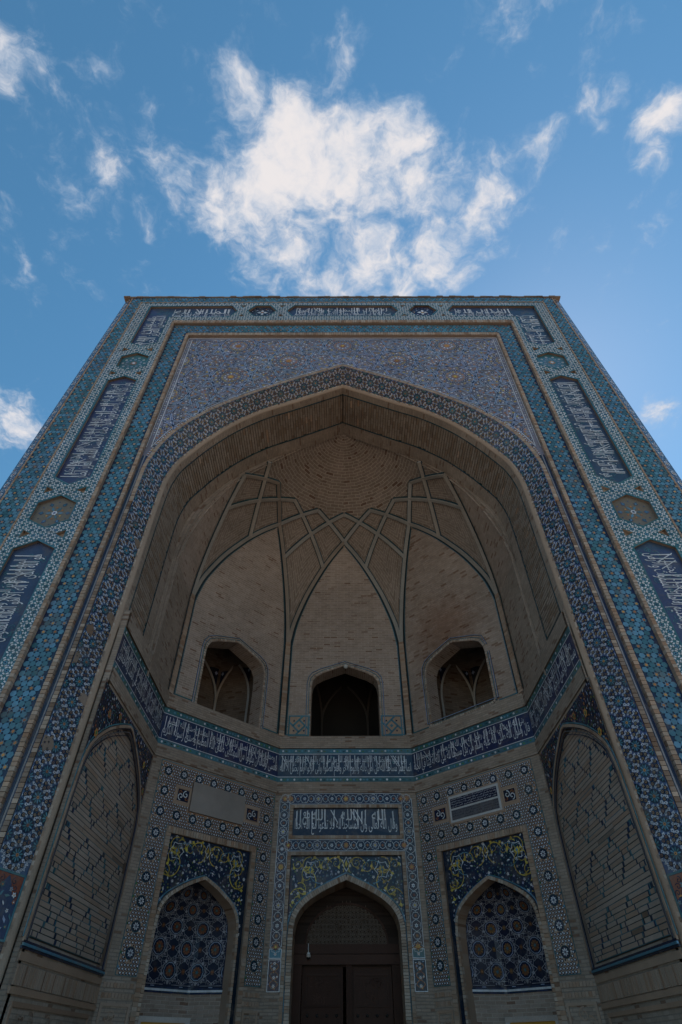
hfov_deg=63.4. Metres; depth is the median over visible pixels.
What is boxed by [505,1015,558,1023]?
information board
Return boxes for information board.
[138,1016,190,1023]
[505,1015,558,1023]
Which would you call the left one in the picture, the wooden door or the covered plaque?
the covered plaque
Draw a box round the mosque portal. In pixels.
[0,295,681,1023]
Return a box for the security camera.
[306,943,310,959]
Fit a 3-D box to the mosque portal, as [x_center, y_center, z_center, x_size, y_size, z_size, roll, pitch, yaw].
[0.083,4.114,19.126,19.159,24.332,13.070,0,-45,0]
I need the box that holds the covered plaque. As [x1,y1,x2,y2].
[188,782,245,824]
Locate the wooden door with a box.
[291,887,403,1023]
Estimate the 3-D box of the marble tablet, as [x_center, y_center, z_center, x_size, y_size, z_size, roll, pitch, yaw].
[3.604,7.871,14.899,0.055,0.730,1.725,35,-55,-30]
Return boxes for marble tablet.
[447,781,504,824]
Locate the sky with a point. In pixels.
(189, 148)
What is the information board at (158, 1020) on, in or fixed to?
attached to the mosque portal
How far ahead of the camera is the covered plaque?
14.84 m
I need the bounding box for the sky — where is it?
[0,0,681,488]

